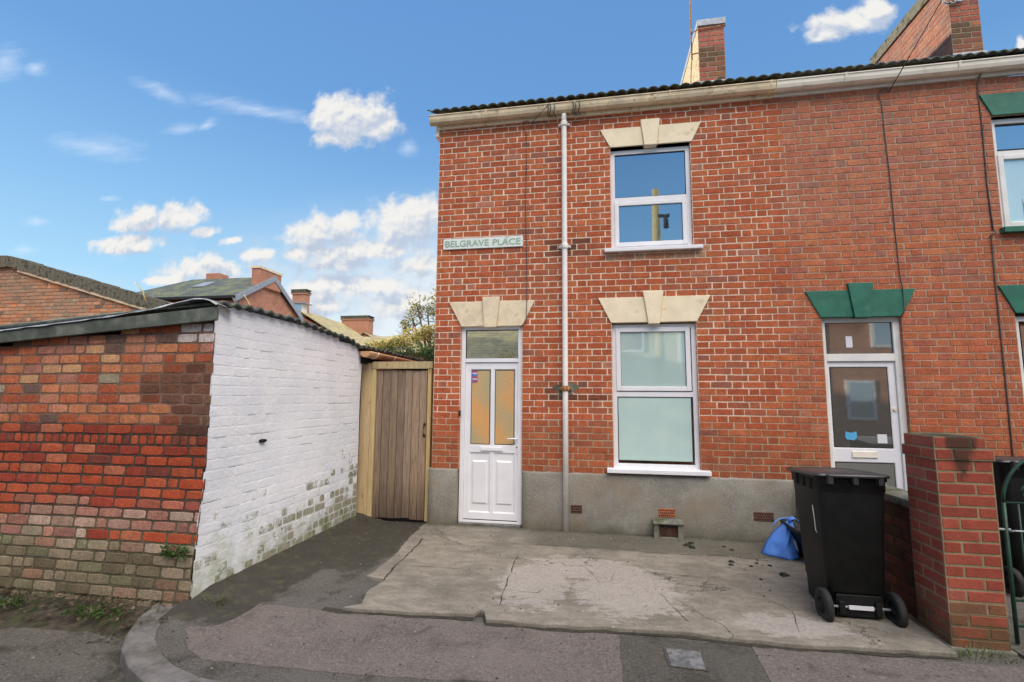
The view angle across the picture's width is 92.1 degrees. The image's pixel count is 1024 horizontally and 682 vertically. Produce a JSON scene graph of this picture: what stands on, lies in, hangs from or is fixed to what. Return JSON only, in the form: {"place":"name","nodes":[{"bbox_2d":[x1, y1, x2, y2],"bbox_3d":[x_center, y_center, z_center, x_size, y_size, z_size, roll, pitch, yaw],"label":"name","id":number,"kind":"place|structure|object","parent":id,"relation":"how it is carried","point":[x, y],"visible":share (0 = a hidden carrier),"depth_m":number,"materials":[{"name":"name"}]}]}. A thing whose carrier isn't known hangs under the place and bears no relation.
{"place":"outdoors","nodes":[
{"label":"outdoors","id":0,"kind":"place"},
{"bbox_2d":[0,590,161,639],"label":"earth bank","id":1,"kind":"structure","parent":0,"point":[16,620],"depth_m":3.71,"materials":[{"name":"brown soil"}]},
{"bbox_2d":[0,594,28,608],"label":"weed","id":2,"kind":"object","parent":1,"relation":"on","point":[13,602],"visible":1,"depth_m":3.83,"materials":[{"name":"green plant"}]},
{"bbox_2d":[60,601,121,620],"bbox_3d":[-3.104,2.003,3.674,0.448,0.064,0.257,-3,-7,25],"label":"weed","id":3,"kind":"object","parent":1,"relation":"on","point":[92,612],"visible":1,"depth_m":3.65,"materials":[{"name":"green plant"}]},
{"bbox_2d":[134,281,145,301],"bbox_3d":[-8.732,-1.159,11.604,0.371,0.512,0.036,-1,-7,10],"label":"dry stem","id":4,"kind":"object","parent":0,"point":[142,291],"visible":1,"depth_m":11.58,"materials":[{"name":"beige plant"}]},
{"bbox_2d":[0,500,424,681],"bbox_3d":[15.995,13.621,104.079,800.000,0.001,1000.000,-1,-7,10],"label":"road","id":5,"kind":"structure","parent":0,"point":[94,661],"depth_m":3.23,"materials":[{"name":"grey asphalt"}]},
{"bbox_2d":[0,255,170,324],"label":"brick outbuilding","id":6,"kind":"structure","parent":5,"relation":"on","point":[31,291],"depth_m":12.49,"materials":[{"name":"brick"}]},
{"bbox_2d":[120,605,219,681],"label":"kerb","id":7,"kind":"structure","parent":5,"relation":"on","point":[149,662],"depth_m":3.03,"materials":[{"name":"concrete"}]},
{"bbox_2d":[0,298,362,606],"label":"brick shed","id":8,"kind":"structure","parent":5,"relation":"on","point":[132,442],"depth_m":4.14,"materials":[{"name":"white brick"}]},
{"bbox_2d":[159,544,188,559],"bbox_3d":[-2.590,1.617,3.791,0.260,0.115,0.082,-1,-7,10],"label":"fern","id":9,"kind":"object","parent":8,"relation":"attached to","point":[173,552],"visible":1,"depth_m":3.79,"materials":[{"name":"green plant"}]},
{"bbox_2d":[137,265,302,320],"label":"slate house","id":10,"kind":"structure","parent":5,"relation":"on","point":[263,288],"depth_m":25.78,"materials":[{"name":"grey tile"}]},
{"bbox_2d":[291,289,363,336],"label":"tiled house","id":11,"kind":"structure","parent":5,"relation":"on","point":[301,299],"depth_m":34.39,"materials":[{"name":"tile"}]},
{"bbox_2d":[340,315,380,336],"bbox_3d":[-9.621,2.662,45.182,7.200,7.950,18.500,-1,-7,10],"label":"chimney","id":12,"kind":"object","parent":5,"relation":"on","point":[362,325],"depth_m":39.27,"materials":[{"name":"brick"}]},
{"bbox_2d":[0,519,753,644],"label":"leaf litter","id":13,"kind":"object","parent":5,"relation":"on","point":[124,613],"visible":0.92,"depth_m":3.77,"materials":[{"name":"brown plant"}]},
{"bbox_2d":[350,336,433,358],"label":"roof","id":14,"kind":"structure","parent":5,"relation":"on","point":[361,340],"depth_m":28.98,"materials":[{"name":"tile"}]},
{"bbox_2d":[364,324,434,357],"bbox_3d":[-2.672,1.125,12.948,3.708,3.865,1.234,-1,-7,10],"label":"tree","id":15,"kind":"object","parent":5,"relation":"on","point":[423,334],"visible":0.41,"depth_m":12.87,"materials":[{"name":"green plant"}]},
{"bbox_2d":[378,342,434,361],"bbox_3d":[-2.378,1.377,11.367,3.600,3.003,1.167,-1,-7,10],"label":"hedge","id":16,"kind":"object","parent":5,"relation":"on","point":[426,351],"visible":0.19,"depth_m":11.28,"materials":[{"name":"green plant"}]},
{"bbox_2d":[397,288,435,360],"bbox_3d":[-2.271,0.785,13.369,1.913,4.639,0.702,-1,-7,10],"label":"sapling","id":17,"kind":"object","parent":5,"relation":"on","point":[430,311],"visible":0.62,"depth_m":13.48,"materials":[{"name":"green plant"}]},
{"bbox_2d":[0,528,952,678],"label":"debris","id":18,"kind":"object","parent":5,"relation":"on","point":[782,574],"visible":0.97,"depth_m":4.21,"materials":[{"name":"brown plant"}]},
{"bbox_2d":[155,512,388,630],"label":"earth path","id":19,"kind":"structure","parent":0,"point":[245,590],"depth_m":4.22,"materials":[{"name":"concrete"}]},
{"bbox_2d":[197,594,229,605],"bbox_3d":[-2.255,1.968,3.753,0.294,0.036,0.163,-1,-7,10],"label":"grass tuft","id":20,"kind":"object","parent":19,"relation":"on","point":[221,601],"visible":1,"depth_m":3.76,"materials":[{"name":"green plant"}]},
{"bbox_2d":[215,345,433,514],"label":"outbuilding","id":21,"kind":"structure","parent":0,"point":[368,354],"depth_m":7.02,"materials":[{"name":"brown wood"}]},
{"bbox_2d":[0,0,1023,336],"label":"sky","id":22,"kind":"structure","parent":0,"point":[152,144],"materials":[{"name":"blue"}]},
{"bbox_2d":[155,517,1023,681],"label":"pavement","id":23,"kind":"structure","parent":0,"point":[380,546],"depth_m":3.84,"materials":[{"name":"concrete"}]},
{"bbox_2d":[356,361,433,521],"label":"wooden gate","id":24,"kind":"structure","parent":23,"relation":"on","point":[402,478],"depth_m":6.47,"materials":[{"name":"brown wood"}]},
{"bbox_2d":[185,604,622,681],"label":"pavement patch","id":25,"kind":"object","parent":23,"relation":"on","point":[527,655],"visible":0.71,"depth_m":3.17,"materials":[{"name":"grey asphalt"}]},
{"bbox_2d":[619,635,769,681],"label":"pavement trench","id":26,"kind":"object","parent":23,"relation":"on","point":[730,663],"visible":0.94,"depth_m":3.01,"materials":[{"name":"asphalt"}]},
{"bbox_2d":[663,646,708,670],"bbox_3d":[1.075,1.977,3.056,0.245,0.030,0.255,-1,-7,10],"label":"inspection cover","id":27,"kind":"object","parent":26,"relation":"on","point":[684,658],"visible":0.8,"depth_m":3.05,"materials":[{"name":"metal"}]},
{"bbox_2d":[752,647,1023,681],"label":"pavement patch","id":28,"kind":"object","parent":23,"relation":"on","point":[814,666],"visible":0.98,"depth_m":2.96,"materials":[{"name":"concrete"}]},
{"bbox_2d":[883,484,917,618],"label":"boundary wall","id":29,"kind":"structure","parent":23,"relation":"on","point":[899,574],"depth_m":3.87,"materials":[{"name":"brick"}]},
{"bbox_2d":[902,433,1017,656],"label":"brick pillar","id":30,"kind":"structure","parent":23,"relation":"on","point":[958,571],"depth_m":3.28,"materials":[{"name":"brick"}]},
{"bbox_2d":[999,459,1023,643],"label":"iron gate","id":31,"kind":"structure","parent":30,"relation":"attached to","point":[1007,530],"depth_m":3.29,"materials":[{"name":"metal"}]},
{"bbox_2d":[946,644,1003,661],"bbox_3d":[2.931,1.970,3.127,0.322,0.046,0.212,1,-7,-7],"label":"grass tuft","id":32,"kind":"object","parent":23,"relation":"on","point":[971,653],"visible":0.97,"depth_m":3.12,"materials":[{"name":"green plant"}]},
{"bbox_2d":[983,652,1022,663],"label":"grass tuft","id":33,"kind":"object","parent":23,"relation":"on","point":[1009,659],"visible":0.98,"depth_m":3.07,"materials":[{"name":"green plant"}]},
{"bbox_2d":[427,17,801,540],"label":"brick house","id":34,"kind":"structure","parent":0,"point":[612,345],"depth_m":6.10,"materials":[{"name":"brick"}]},
{"bbox_2d":[443,236,522,249],"bbox_3d":[-0.384,-1.286,6.473,1.070,0.142,0.017,-1,-7,10],"label":"street sign","id":35,"kind":"object","parent":34,"relation":"attached to","point":[485,242],"visible":1,"depth_m":6.46,"materials":[{"name":"white metal"}]},
{"bbox_2d":[463,363,517,521],"bbox_3d":[-0.268,1.251,6.221,0.686,1.955,0.115,-1,-7,10],"label":"door","id":36,"kind":"structure","parent":34,"relation":"in","point":[491,389],"depth_m":6.23,"materials":[{"name":"white plastic"}]},
{"bbox_2d":[604,146,702,252],"bbox_3d":[1.744,-1.779,6.197,1.165,1.360,0.190,-1,-7,10],"label":"window","id":37,"kind":"structure","parent":34,"relation":"in","point":[651,188],"depth_m":6.23,"materials":[{"name":"white plastic"}]},
{"bbox_2d":[607,323,711,475],"bbox_3d":[1.723,0.675,5.919,1.170,1.780,0.190,-1,-7,10],"label":"window","id":38,"kind":"structure","parent":34,"relation":"in","point":[647,426],"depth_m":5.95,"materials":[{"name":"white plastic"}]},
{"bbox_2d":[689,0,724,76],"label":"tv aerial","id":39,"kind":"object","parent":34,"relation":"attached to","point":[692,53],"visible":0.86,"depth_m":7.28,"materials":[{"name":"grey metal"}]},
{"bbox_2d":[321,522,961,659],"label":"concrete forecourt","id":40,"kind":"structure","parent":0,"point":[627,597],"depth_m":4.09,"materials":[{"name":"grey concrete"}]},
{"bbox_2d":[762,516,799,559],"bbox_3d":[2.739,1.979,5.003,0.387,0.377,0.274,-1,-7,10],"label":"blue bag","id":41,"kind":"object","parent":40,"relation":"on","point":[779,543],"visible":0.87,"depth_m":4.97,"materials":[{"name":"blue plastic"}]},
{"bbox_2d":[780,516,803,557],"bbox_3d":[2.946,1.951,4.897,0.379,0.388,0.504,-1,-7,10],"label":"bag","id":42,"kind":"object","parent":40,"relation":"on","point":[796,533],"visible":0.26,"depth_m":4.89,"materials":[{"name":"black plastic"}]},
{"bbox_2d":[786,466,908,627],"bbox_3d":[2.547,1.534,3.831,0.523,1.070,0.690,-1,-7,10],"label":"wheelie bin","id":43,"kind":"object","parent":40,"relation":"on","point":[841,516],"visible":0.99,"depth_m":3.62,"materials":[{"name":"black plastic"}]},
{"bbox_2d":[764,0,1023,515],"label":"brick house","id":44,"kind":"structure","parent":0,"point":[904,217],"depth_m":5.62,"materials":[{"name":"red brick"}]},
{"bbox_2d":[827,361,903,489],"bbox_3d":[3.963,1.219,5.542,0.696,1.978,0.065,-1,-7,10],"label":"door","id":45,"kind":"structure","parent":44,"relation":"in","point":[862,395],"depth_m":5.57,"materials":[{"name":"white plastic"}]},
{"bbox_2d":[889,0,941,91],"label":"overhead wire","id":46,"kind":"object","parent":44,"relation":"attached to","point":[916,44],"visible":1,"depth_m":5.23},
{"bbox_2d":[942,0,962,4],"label":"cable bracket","id":47,"kind":"object","parent":44,"relation":"attached to","point":[951,2],"visible":0.99,"depth_m":6.74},
{"bbox_2d":[991,118,1023,233],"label":"window","id":48,"kind":"structure","parent":44,"relation":"in","point":[1008,134],"depth_m":5.57,"materials":[{"name":"white plastic"}]},
{"bbox_2d":[1015,316,1023,393],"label":"window","id":49,"kind":"structure","parent":44,"relation":"in","point":[1020,328],"depth_m":5.37,"materials":[{"name":"white plastic"}]},
{"bbox_2d":[1006,592,1023,658],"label":"front yard","id":50,"kind":"structure","parent":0,"point":[1018,649],"depth_m":3.54,"materials":[{"name":"concrete"}]},
{"bbox_2d":[992,456,1023,596],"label":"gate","id":51,"kind":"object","parent":50,"relation":"on","point":[1003,466],"visible":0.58,"depth_m":4.15,"materials":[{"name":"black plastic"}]}
]}

